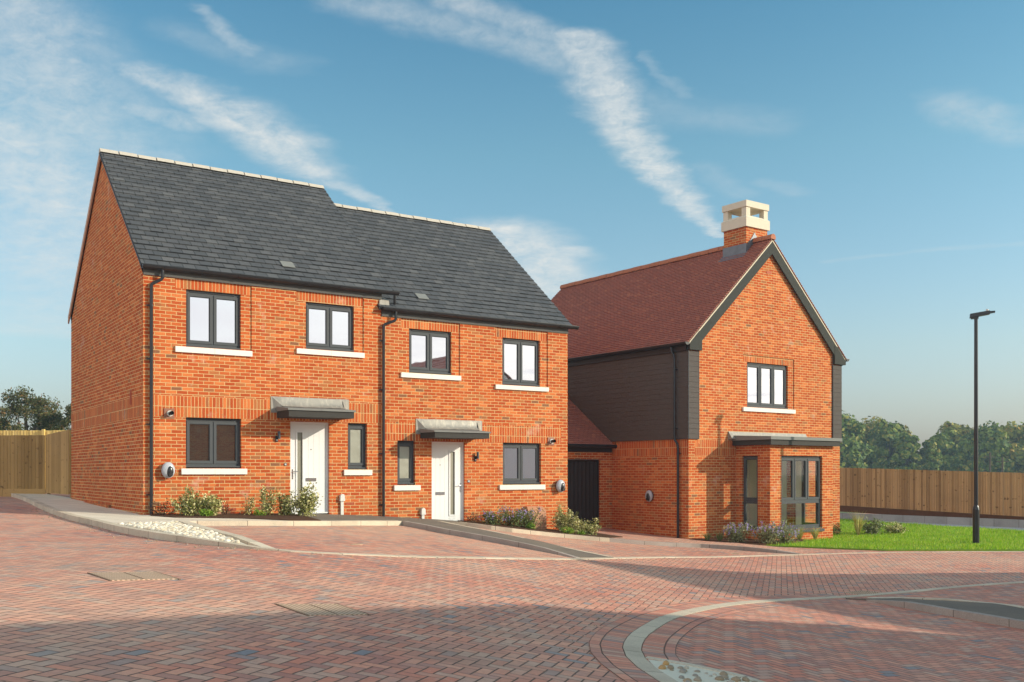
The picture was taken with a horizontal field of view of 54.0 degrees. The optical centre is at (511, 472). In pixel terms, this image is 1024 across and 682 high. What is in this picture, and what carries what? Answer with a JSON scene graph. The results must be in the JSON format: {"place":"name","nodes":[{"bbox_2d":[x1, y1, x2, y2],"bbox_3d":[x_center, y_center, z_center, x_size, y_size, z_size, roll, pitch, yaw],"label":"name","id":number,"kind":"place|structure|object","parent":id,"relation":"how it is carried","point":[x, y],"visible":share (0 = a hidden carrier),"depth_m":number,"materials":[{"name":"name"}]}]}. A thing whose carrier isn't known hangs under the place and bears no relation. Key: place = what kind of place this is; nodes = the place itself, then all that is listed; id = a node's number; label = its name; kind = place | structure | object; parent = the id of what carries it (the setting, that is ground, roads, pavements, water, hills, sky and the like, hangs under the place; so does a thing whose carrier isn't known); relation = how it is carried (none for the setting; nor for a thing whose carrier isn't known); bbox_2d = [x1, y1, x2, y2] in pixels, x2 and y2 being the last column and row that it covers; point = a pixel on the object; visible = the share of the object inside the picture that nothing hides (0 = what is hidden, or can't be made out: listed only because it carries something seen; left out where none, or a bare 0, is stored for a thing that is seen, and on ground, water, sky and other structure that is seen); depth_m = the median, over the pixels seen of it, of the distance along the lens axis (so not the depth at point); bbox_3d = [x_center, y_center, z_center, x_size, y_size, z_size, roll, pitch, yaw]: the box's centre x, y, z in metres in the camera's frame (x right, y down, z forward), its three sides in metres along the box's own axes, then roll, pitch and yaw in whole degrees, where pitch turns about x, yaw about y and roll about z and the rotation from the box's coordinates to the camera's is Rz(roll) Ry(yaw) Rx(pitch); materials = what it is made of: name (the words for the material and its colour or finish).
{"place":"outdoors","nodes":[
{"label":"outdoors","id":0,"kind":"place"},
{"bbox_2d":[21,494,287,525],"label":"pavement","id":1,"kind":"structure","parent":0,"point":[79,507],"depth_m":20.96,"materials":[{"name":"concrete"}]},
{"bbox_2d":[117,520,239,542],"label":"gravel","id":2,"kind":"structure","parent":0,"point":[175,527],"depth_m":15.97,"materials":[{"name":"beige gravel"}]},
{"bbox_2d":[206,526,569,557],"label":"driveway","id":3,"kind":"structure","parent":0,"point":[395,540],"depth_m":17.64,"materials":[{"name":"red brick"}]},
{"bbox_2d":[308,513,612,557],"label":"footpath","id":4,"kind":"structure","parent":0,"point":[432,522],"depth_m":21.60,"materials":[{"name":"grey concrete"}]},
{"bbox_2d":[0,493,1023,681],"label":"road","id":5,"kind":"structure","parent":0,"point":[215,614],"depth_m":9.81,"materials":[{"name":"red brick"}]},
{"bbox_2d":[87,571,180,580],"bbox_3d":[-3.870,1.079,10.283,0.704,0.113,0.700,0,0,-40],"label":"manhole cover","id":6,"kind":"object","parent":5,"relation":"on","point":[125,576],"visible":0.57,"depth_m":10.24,"materials":[{"name":"metal"}]},
{"bbox_2d":[197,520,401,525],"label":"bed kerb","id":7,"kind":"structure","parent":5,"relation":"on","point":[299,523],"depth_m":19.68,"materials":[{"name":"beige concrete"}]},
{"bbox_2d":[274,603,370,615],"bbox_3d":[-1.720,1.265,9.133,0.644,0.150,0.620,0,0,-40],"label":"manhole cover","id":8,"kind":"object","parent":5,"relation":"on","point":[320,609],"visible":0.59,"depth_m":9.10,"materials":[{"name":"metal"}]},
{"bbox_2d":[30,509,712,563],"bbox_3d":[-3.340,1.367,18.466,15.524,1.090,9.433,0,0,0],"label":"grit","id":9,"kind":"object","parent":5,"relation":"on","point":[288,552],"visible":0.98,"depth_m":16.65,"materials":[{"name":"grey gravel"}]},
{"bbox_2d":[402,521,579,557],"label":"path kerb","id":10,"kind":"structure","parent":5,"relation":"on","point":[476,536],"depth_m":20.26,"materials":[{"name":"grey concrete"}]},
{"bbox_2d":[11,493,1023,559],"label":"kerb","id":11,"kind":"structure","parent":5,"relation":"on","point":[129,530],"depth_m":16.67,"materials":[{"name":"grey concrete"}]},
{"bbox_2d":[465,522,609,541],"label":"bed kerb","id":12,"kind":"structure","parent":5,"relation":"on","point":[513,530],"depth_m":24.68,"materials":[{"name":"grey concrete"}]},
{"bbox_2d":[610,538,799,553],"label":"footpath kerb","id":13,"kind":"structure","parent":5,"relation":"on","point":[694,545],"depth_m":25.47,"materials":[{"name":"grey concrete"}]},
{"bbox_2d":[642,603,774,660],"bbox_3d":[2.211,1.728,11.450,0.666,0.274,6.092,0,0,23],"label":"block border","id":14,"kind":"object","parent":5,"relation":"on","point":[654,643],"visible":0.88,"depth_m":10.62,"materials":[{"name":"grey concrete"}]},
{"bbox_2d":[559,590,860,664],"bbox_3d":[2.741,1.736,12.784,2.038,0.480,10.416,0,0,32],"label":"grit","id":15,"kind":"object","parent":5,"relation":"on","point":[668,604],"visible":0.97,"depth_m":11.67,"materials":[{"name":"grey gravel"}]},
{"bbox_2d":[589,594,835,681],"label":"block border","id":16,"kind":"object","parent":5,"relation":"on","point":[612,644],"visible":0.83,"depth_m":9.86,"materials":[{"name":"grey concrete"}]},
{"bbox_2d":[665,605,780,661],"bbox_3d":[2.354,1.743,11.399,0.556,0.257,5.967,0,0,23],"label":"block border","id":17,"kind":"object","parent":5,"relation":"on","point":[671,645],"visible":0.91,"depth_m":10.66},
{"bbox_2d":[623,581,1023,681],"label":"kerb","id":18,"kind":"structure","parent":5,"relation":"on","point":[633,642],"depth_m":11.03,"materials":[{"name":"grey concrete"}]},
{"bbox_2d":[843,590,877,594],"bbox_3d":[5.700,1.983,16.420,0.480,0.062,0.320,0,0,-35],"label":"drain grate","id":19,"kind":"object","parent":5,"relation":"on","point":[861,592],"visible":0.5,"depth_m":16.43,"materials":[{"name":"metal"}]},
{"bbox_2d":[840,513,1023,527],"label":"retaining kerb","id":20,"kind":"structure","parent":5,"relation":"on","point":[1014,523],"depth_m":39.83,"materials":[{"name":"concrete"}]},
{"bbox_2d":[866,599,1023,629],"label":"path kerb","id":21,"kind":"structure","parent":5,"relation":"on","point":[984,618],"depth_m":13.64,"materials":[{"name":"grey concrete"}]},
{"bbox_2d":[0,0,1023,453],"label":"sky","id":22,"kind":"structure","parent":0,"point":[882,141],"materials":[{"name":"blue"}]},
{"bbox_2d":[480,528,784,556],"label":"driveway","id":23,"kind":"structure","parent":0,"point":[613,549],"depth_m":23.63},
{"bbox_2d":[588,528,947,553],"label":"footpath","id":24,"kind":"structure","parent":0,"point":[628,535],"depth_m":26.33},
{"bbox_2d":[641,583,1023,681],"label":"parking bay","id":25,"kind":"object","parent":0,"point":[834,640],"visible":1,"depth_m":10.84,"materials":[{"name":"red brick"}]},
{"bbox_2d":[847,510,867,534],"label":"tall dry grass","id":26,"kind":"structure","parent":0,"point":[858,528],"depth_m":31.17,"materials":[{"name":"plant"}]},
{"bbox_2d":[764,518,1023,550],"bbox_3d":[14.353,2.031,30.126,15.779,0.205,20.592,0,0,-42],"label":"lawn","id":27,"kind":"structure","parent":0,"point":[889,549],"depth_m":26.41,"materials":[{"name":"plant"}]},
{"bbox_2d":[809,526,822,538],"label":"grass tuft","id":28,"kind":"object","parent":27,"relation":"on","point":[815,534],"visible":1,"depth_m":28.65,"materials":[{"name":"plant"}]},
{"bbox_2d":[833,523,841,534],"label":"green shrub","id":29,"kind":"object","parent":27,"relation":"on","point":[835,530],"visible":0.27,"depth_m":31.24,"materials":[{"name":"green plant"}]},
{"bbox_2d":[861,517,885,534],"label":"rounded shrub","id":30,"kind":"object","parent":27,"relation":"on","point":[874,527],"visible":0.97,"depth_m":31.55,"materials":[{"name":"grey plant"}]},
{"bbox_2d":[881,522,908,533],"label":"rounded shrub","id":31,"kind":"object","parent":27,"relation":"on","point":[898,528],"visible":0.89,"depth_m":31.63,"materials":[{"name":"green plant"}]},
{"bbox_2d":[969,309,994,543],"bbox_3d":[12.866,-1.243,27.497,0.630,6.454,0.200,0,0,20],"label":"street lamp","id":32,"kind":"object","parent":27,"relation":"on","point":[975,510],"visible":0.94,"depth_m":27.50,"materials":[{"name":"black metal"}]},
{"bbox_2d":[846,598,1023,619],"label":"footpath","id":33,"kind":"structure","parent":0,"point":[1001,610],"depth_m":14.10,"materials":[{"name":"grey concrete"}]},
{"bbox_2d":[867,520,1023,530],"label":"lane","id":34,"kind":"structure","parent":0,"point":[1020,529],"depth_m":38.26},
{"bbox_3d":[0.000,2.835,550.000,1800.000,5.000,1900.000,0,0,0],"label":"ground","id":35,"kind":"structure","parent":0,"visible":0},
{"bbox_2d":[0,435,45,496],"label":"timber fence","id":36,"kind":"object","parent":35,"relation":"on","point":[22,464],"visible":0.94,"depth_m":30.79,"materials":[{"name":"brown wood"}]},
{"bbox_2d":[0,429,64,434],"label":"fence capping","id":37,"kind":"object","parent":36,"relation":"attached to","point":[26,432],"visible":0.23,"depth_m":36.93,"materials":[{"name":"brown wood"}]},
{"bbox_2d":[0,385,67,431],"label":"tree","id":38,"kind":"object","parent":35,"relation":"on","point":[39,407],"visible":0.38,"depth_m":57.39,"materials":[{"name":"green plant"}]},
{"bbox_2d":[45,429,70,497],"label":"fence","id":39,"kind":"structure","parent":35,"relation":"on","point":[57,462],"depth_m":28.88,"materials":[{"name":"brown wood"}]},
{"bbox_2d":[50,403,70,430],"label":"tree","id":40,"kind":"object","parent":35,"relation":"on","point":[64,422],"visible":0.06,"depth_m":56.38,"materials":[{"name":"green plant"}]},
{"bbox_2d":[180,521,272,547],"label":"curb","id":41,"kind":"structure","parent":35,"relation":"on","point":[244,540],"depth_m":15.11,"materials":[{"name":"grey concrete"}]},
{"bbox_2d":[68,148,399,515],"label":"semi detached house","id":42,"kind":"structure","parent":35,"relation":"on","point":[225,326],"depth_m":22.58,"materials":[{"name":"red brick"}]},
{"bbox_2d":[161,462,174,477],"bbox_3d":[-7.127,-0.055,20.839,0.280,0.340,0.215,0,0,-33],"label":"ev charger","id":43,"kind":"object","parent":42,"relation":"attached to","point":[167,469],"visible":1,"depth_m":20.77,"materials":[{"name":"white plastic"}]},
{"bbox_2d":[175,290,251,356],"bbox_3d":[-6.388,-3.200,21.497,1.640,1.340,0.205,0,0,-33],"label":"window","id":44,"kind":"structure","parent":42,"relation":"in","point":[212,318],"depth_m":21.50,"materials":[{"name":"glass"}]},
{"bbox_2d":[181,417,246,473],"bbox_3d":[-6.383,-0.570,21.500,1.402,1.200,0.205,0,0,-33],"label":"window","id":45,"kind":"structure","parent":42,"relation":"in","point":[210,442],"depth_m":21.50,"materials":[{"name":"glass"}]},
{"bbox_2d":[290,422,327,513],"bbox_3d":[-4.588,-0.115,22.700,0.928,2.065,0.127,0,0,-33],"label":"door","id":46,"kind":"structure","parent":42,"relation":"in","point":[308,440],"depth_m":22.73,"materials":[{"name":"white paint"}]},
{"bbox_2d":[296,302,364,357],"bbox_3d":[-4.163,-3.261,22.964,1.647,1.187,0.205,0,0,-33],"label":"window","id":47,"kind":"structure","parent":42,"relation":"in","point":[329,327],"depth_m":22.97,"materials":[{"name":"plastic"}]},
{"bbox_2d":[339,494,344,514],"bbox_3d":[-3.893,0.752,23.034,0.116,0.536,0.075,0,0,-33],"label":"cable guard","id":48,"kind":"object","parent":42,"relation":"attached to","point":[341,498],"visible":0.95,"depth_m":23.03,"materials":[{"name":"white plastic"}]},
{"bbox_2d":[344,423,371,474],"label":"window","id":49,"kind":"structure","parent":42,"relation":"in","point":[356,431],"depth_m":23.37,"materials":[{"name":"glass"}]},
{"bbox_2d":[151,513,320,520],"bbox_3d":[-5.604,0.998,20.587,3.154,0.294,2.990,0,0,-33],"label":"planting bed","id":50,"kind":"object","parent":35,"relation":"on","point":[291,517],"visible":0.34,"depth_m":20.27,"materials":[{"name":"brown soil"}]},
{"bbox_2d":[142,495,179,514],"bbox_3d":[-7.186,0.666,20.561,0.542,0.433,0.604,0,0,39],"label":"bronze shrub","id":51,"kind":"object","parent":50,"relation":"on","point":[161,508],"visible":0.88,"depth_m":20.50,"materials":[{"name":"brown plant"}]},
{"bbox_2d":[169,485,206,515],"bbox_3d":[-6.591,0.563,20.429,0.656,0.674,0.560,0,0,19],"label":"variegated shrub","id":52,"kind":"object","parent":50,"relation":"on","point":[186,504],"visible":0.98,"depth_m":20.40,"materials":[{"name":"green plant"}]},
{"bbox_2d":[198,509,213,515],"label":"lime plant","id":53,"kind":"object","parent":50,"relation":"on","point":[206,513],"visible":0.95,"depth_m":20.27,"materials":[{"name":"green plant"}]},
{"bbox_2d":[192,491,225,515],"bbox_3d":[-6.234,0.637,20.640,0.680,0.535,0.563,0,0,15],"label":"variegated shrub","id":54,"kind":"object","parent":50,"relation":"on","point":[210,503],"visible":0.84,"depth_m":20.55,"materials":[{"name":"green plant"}]},
{"bbox_2d":[242,494,254,514],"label":"variegated shrub","id":55,"kind":"object","parent":50,"relation":"on","point":[248,507],"visible":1,"depth_m":21.21,"materials":[{"name":"green plant"}]},
{"bbox_2d":[253,508,266,515],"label":"lime plant","id":56,"kind":"object","parent":50,"relation":"on","point":[258,512],"visible":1,"depth_m":21.01,"materials":[{"name":"green plant"}]},
{"bbox_2d":[259,485,275,514],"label":"variegated shrub","id":57,"kind":"object","parent":50,"relation":"on","point":[267,507],"visible":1,"depth_m":21.30,"materials":[{"name":"green plant"}]},
{"bbox_2d":[273,489,297,514],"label":"variegated shrub","id":58,"kind":"object","parent":50,"relation":"on","point":[287,506],"visible":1,"depth_m":21.40,"materials":[{"name":"green plant"}]},
{"bbox_2d":[289,481,322,516],"bbox_3d":[-4.426,0.556,21.496,0.673,0.783,0.604,0,0,19],"label":"variegated shrub","id":59,"kind":"object","parent":50,"relation":"on","point":[306,504],"visible":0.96,"depth_m":21.41,"materials":[{"name":"green plant"}]},
{"bbox_2d":[334,203,578,529],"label":"semi detached house","id":60,"kind":"structure","parent":35,"relation":"on","point":[476,324],"depth_m":25.39,"materials":[{"name":"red brick"}]},
{"bbox_2d":[394,441,420,490],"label":"window","id":61,"kind":"structure","parent":60,"relation":"in","point":[405,449],"depth_m":24.06,"materials":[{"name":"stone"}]},
{"bbox_2d":[420,508,425,518],"bbox_3d":[-2.141,1.033,24.190,0.116,0.374,0.075,0,0,-33],"label":"cable guard","id":62,"kind":"object","parent":60,"relation":"attached to","point":[422,512],"visible":0.92,"depth_m":24.17,"materials":[{"name":"white plastic"}]},
{"bbox_2d":[400,329,460,380],"bbox_3d":[-1.993,-2.868,24.395,1.646,1.185,0.205,0,0,-33],"label":"window","id":63,"kind":"structure","parent":60,"relation":"in","point":[429,351],"depth_m":24.40,"materials":[{"name":"glass"}]},
{"bbox_2d":[432,442,463,520],"bbox_3d":[-1.596,0.247,24.673,0.928,2.015,0.127,0,0,-33],"label":"door","id":64,"kind":"structure","parent":60,"relation":"in","point":[447,457],"depth_m":24.70,"materials":[{"name":"white paint"}]},
{"bbox_2d":[495,338,548,391],"bbox_3d":[0.225,-2.780,25.858,1.636,1.320,0.205,0,0,-33],"label":"window","id":65,"kind":"structure","parent":60,"relation":"in","point":[519,356],"depth_m":25.86,"materials":[{"name":"plastic"}]},
{"bbox_2d":[499,443,544,489],"bbox_3d":[0.229,-0.171,25.859,1.404,1.198,0.205,0,0,-33],"label":"window","id":66,"kind":"structure","parent":60,"relation":"in","point":[520,460],"depth_m":25.86,"materials":[{"name":"plastic"}]},
{"bbox_2d":[556,480,564,491],"bbox_3d":[1.280,0.345,26.383,0.280,0.340,0.215,0,0,-33],"label":"ev charger","id":67,"kind":"object","parent":60,"relation":"attached to","point":[560,485],"visible":1,"depth_m":26.31,"materials":[{"name":"white plastic"}]},
{"bbox_2d":[440,521,616,557],"bbox_3d":[0.049,1.508,21.805,0.414,0.748,5.487,0,0,-44],"label":"path edging","id":68,"kind":"object","parent":35,"relation":"on","point":[527,538],"visible":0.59,"depth_m":21.57,"materials":[{"name":"grey concrete"}]},
{"bbox_2d":[458,520,621,537],"bbox_3d":[0.641,1.515,25.875,4.543,0.705,2.258,0,0,-20],"label":"planting bed","id":69,"kind":"object","parent":35,"relation":"on","point":[561,532],"visible":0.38,"depth_m":25.12,"materials":[{"name":"brown soil"}]},
{"bbox_2d":[465,510,483,521],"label":"bronze shrub","id":70,"kind":"object","parent":69,"relation":"on","point":[472,518],"visible":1,"depth_m":24.66,"materials":[{"name":"brown plant"}]},
{"bbox_2d":[479,506,508,524],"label":"blue flowering shrub","id":71,"kind":"object","parent":69,"relation":"on","point":[492,519],"visible":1,"depth_m":24.76,"materials":[{"name":"green plant"}]},
{"bbox_2d":[498,504,530,526],"bbox_3d":[0.053,1.055,25.081,0.769,0.597,0.658,0,0,-19],"label":"blue flowering shrub","id":72,"kind":"object","parent":69,"relation":"on","point":[511,521],"visible":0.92,"depth_m":25.03,"materials":[{"name":"green plant"}]},
{"bbox_2d":[515,507,543,528],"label":"blue flowering shrub","id":73,"kind":"object","parent":69,"relation":"on","point":[529,519],"visible":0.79,"depth_m":25.34,"materials":[{"name":"green plant"}]},
{"bbox_2d":[551,501,573,530],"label":"variegated shrub","id":74,"kind":"object","parent":69,"relation":"on","point":[561,522],"visible":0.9,"depth_m":25.84,"materials":[{"name":"green plant"}]},
{"bbox_2d":[560,526,574,533],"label":"lime plant","id":75,"kind":"object","parent":69,"relation":"on","point":[569,530],"visible":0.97,"depth_m":25.16,"materials":[{"name":"green plant"}]},
{"bbox_2d":[564,512,587,533],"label":"variegated shrub","id":76,"kind":"object","parent":69,"relation":"on","point":[574,524],"visible":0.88,"depth_m":25.50,"materials":[{"name":"green plant"}]},
{"bbox_2d":[580,517,601,534],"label":"variegated shrub","id":77,"kind":"object","parent":69,"relation":"on","point":[592,530],"visible":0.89,"depth_m":25.70,"materials":[{"name":"green plant"}]},
{"bbox_2d":[568,394,616,528],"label":"store","id":78,"kind":"structure","parent":35,"relation":"on","point":[591,445],"depth_m":30.21,"materials":[{"name":"brick"}]},
{"bbox_2d":[568,460,598,527],"bbox_3d":[1.694,0.803,29.723,2.237,2.394,0.085,0,0,-36],"label":"door","id":79,"kind":"structure","parent":78,"relation":"in","point":[583,475],"depth_m":30.03,"materials":[{"name":"black paint"}]},
{"bbox_2d":[551,200,848,539],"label":"detached house","id":80,"kind":"structure","parent":35,"relation":"on","point":[705,391],"depth_m":29.75,"materials":[{"name":"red brick"}]},
{"bbox_2d":[645,490,652,501],"bbox_3d":[3.964,0.670,29.124,0.215,0.340,0.280,0,0,-36],"label":"ev charger","id":81,"kind":"object","parent":80,"relation":"attached to","point":[648,495],"visible":1,"depth_m":29.05,"materials":[{"name":"white plastic"}]},
{"bbox_2d":[747,460,749,524],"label":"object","id":82,"kind":"structure","parent":80,"relation":"in","point":[748,461],"depth_m":31.66,"materials":[{"name":"white"}]},
{"bbox_2d":[743,456,757,529],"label":"window","id":83,"kind":"structure","parent":80,"relation":"in","point":[750,500],"depth_m":28.87,"materials":[{"name":"plastic"}]},
{"bbox_2d":[742,362,795,413],"bbox_3d":[7.625,-2.525,29.981,2.340,1.450,0.205,0,0,-36],"label":"window","id":84,"kind":"structure","parent":80,"relation":"in","point":[766,383],"depth_m":30.00,"materials":[{"name":"glass"}]},
{"bbox_2d":[782,456,821,529],"bbox_3d":[8.310,0.567,28.974,1.853,2.103,0.130,0,0,-36],"label":"window","id":85,"kind":"structure","parent":80,"relation":"in","point":[793,499],"depth_m":29.09,"materials":[{"name":"plastic"}]},
{"bbox_2d":[802,461,816,524],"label":"window","id":86,"kind":"structure","parent":80,"relation":"in","point":[803,504],"depth_m":30.43,"materials":[{"name":"plastic"}]},
{"bbox_2d":[648,659,751,681],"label":"gravel bedding","id":87,"kind":"object","parent":35,"relation":"on","point":[675,674],"visible":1,"depth_m":8.16,"materials":[{"name":"grey gravel"}]},
{"bbox_2d":[658,660,757,681],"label":"gravel","id":88,"kind":"structure","parent":87,"relation":"on","point":[723,674],"depth_m":8.06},
{"bbox_2d":[645,656,764,681],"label":"gravel edging","id":89,"kind":"object","parent":35,"relation":"on","point":[702,667],"visible":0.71,"depth_m":8.47,"materials":[{"name":"grey concrete"}]},
{"bbox_2d":[689,538,803,544],"bbox_3d":[6.857,1.956,28.100,3.371,0.269,2.176,0,0,-38],"label":"planting bed","id":90,"kind":"object","parent":35,"relation":"on","point":[753,542],"visible":0.29,"depth_m":27.63,"materials":[{"name":"brown soil"}]},
{"bbox_2d":[721,521,753,541],"bbox_3d":[6.162,1.603,27.467,0.862,0.590,0.786,0,0,-38],"label":"blue flowering shrub","id":91,"kind":"object","parent":90,"relation":"on","point":[736,535],"visible":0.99,"depth_m":27.36,"materials":[{"name":"grey plant"}]},
{"bbox_2d":[750,520,784,543],"bbox_3d":[6.871,1.577,26.991,0.964,0.660,0.794,0,0,0],"label":"blue flowering shrub","id":92,"kind":"object","parent":90,"relation":"on","point":[772,535],"visible":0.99,"depth_m":27.00,"materials":[{"name":"grey plant"}]},
{"bbox_2d":[769,519,801,542],"bbox_3d":[7.367,1.569,27.277,0.943,0.689,0.815,0,0,0],"label":"blue flowering shrub","id":93,"kind":"object","parent":90,"relation":"on","point":[784,537],"visible":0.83,"depth_m":27.21,"materials":[{"name":"grey plant"}]},
{"bbox_2d":[794,525,806,539],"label":"grass tuft","id":94,"kind":"object","parent":90,"relation":"on","point":[799,536],"visible":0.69,"depth_m":28.27,"materials":[{"name":"plant"}]},
{"bbox_2d":[840,410,878,467],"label":"tree","id":95,"kind":"object","parent":35,"relation":"on","point":[856,451],"visible":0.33,"depth_m":145.28,"materials":[{"name":"green plant"}]},
{"bbox_2d":[860,416,920,458],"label":"tree","id":96,"kind":"object","parent":35,"relation":"on","point":[871,424],"visible":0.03,"depth_m":155.05,"materials":[{"name":"green plant"}]},
{"bbox_2d":[865,419,918,468],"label":"tree","id":97,"kind":"object","parent":35,"relation":"on","point":[882,435],"visible":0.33,"depth_m":147.91,"materials":[{"name":"green plant"}]},
{"bbox_2d":[889,432,926,469],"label":"tree","id":98,"kind":"object","parent":35,"relation":"on","point":[907,447],"visible":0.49,"depth_m":144.84,"materials":[{"name":"green plant"}]},
{"bbox_2d":[919,436,942,469],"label":"tree","id":99,"kind":"object","parent":35,"relation":"on","point":[930,452],"visible":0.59,"depth_m":144.92,"materials":[{"name":"green plant"}]},
{"bbox_2d":[840,468,1023,519],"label":"timber fence","id":100,"kind":"object","parent":35,"relation":"on","point":[920,492],"visible":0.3,"depth_m":40.80,"materials":[{"name":"brown wood"}]},
{"bbox_2d":[867,597,1023,607],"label":"path edging","id":101,"kind":"object","parent":35,"relation":"on","point":[948,599],"visible":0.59,"depth_m":15.41,"materials":[{"name":"grey concrete"}]},
{"bbox_2d":[920,421,982,454],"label":"tree","id":102,"kind":"object","parent":35,"relation":"on","point":[960,430],"visible":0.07,"depth_m":153.58,"materials":[{"name":"green plant"}]},
{"bbox_2d":[932,428,973,470],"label":"tree","id":103,"kind":"object","parent":35,"relation":"on","point":[945,442],"visible":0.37,"depth_m":147.16,"materials":[{"name":"green plant"}]},
{"bbox_2d":[947,420,1023,472],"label":"tree","id":104,"kind":"object","parent":35,"relation":"on","point":[988,443],"visible":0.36,"depth_m":145.83,"materials":[{"name":"green plant"}]},
{"bbox_2d":[984,452,995,471],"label":"utility pole","id":105,"kind":"object","parent":35,"relation":"on","point":[989,456],"visible":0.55,"depth_m":99.93,"materials":[{"name":"wood"}]},
{"bbox_2d":[985,421,1023,472],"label":"tree","id":106,"kind":"object","parent":35,"relation":"on","point":[1013,433],"visible":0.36,"depth_m":146.05,"materials":[{"name":"green plant"}]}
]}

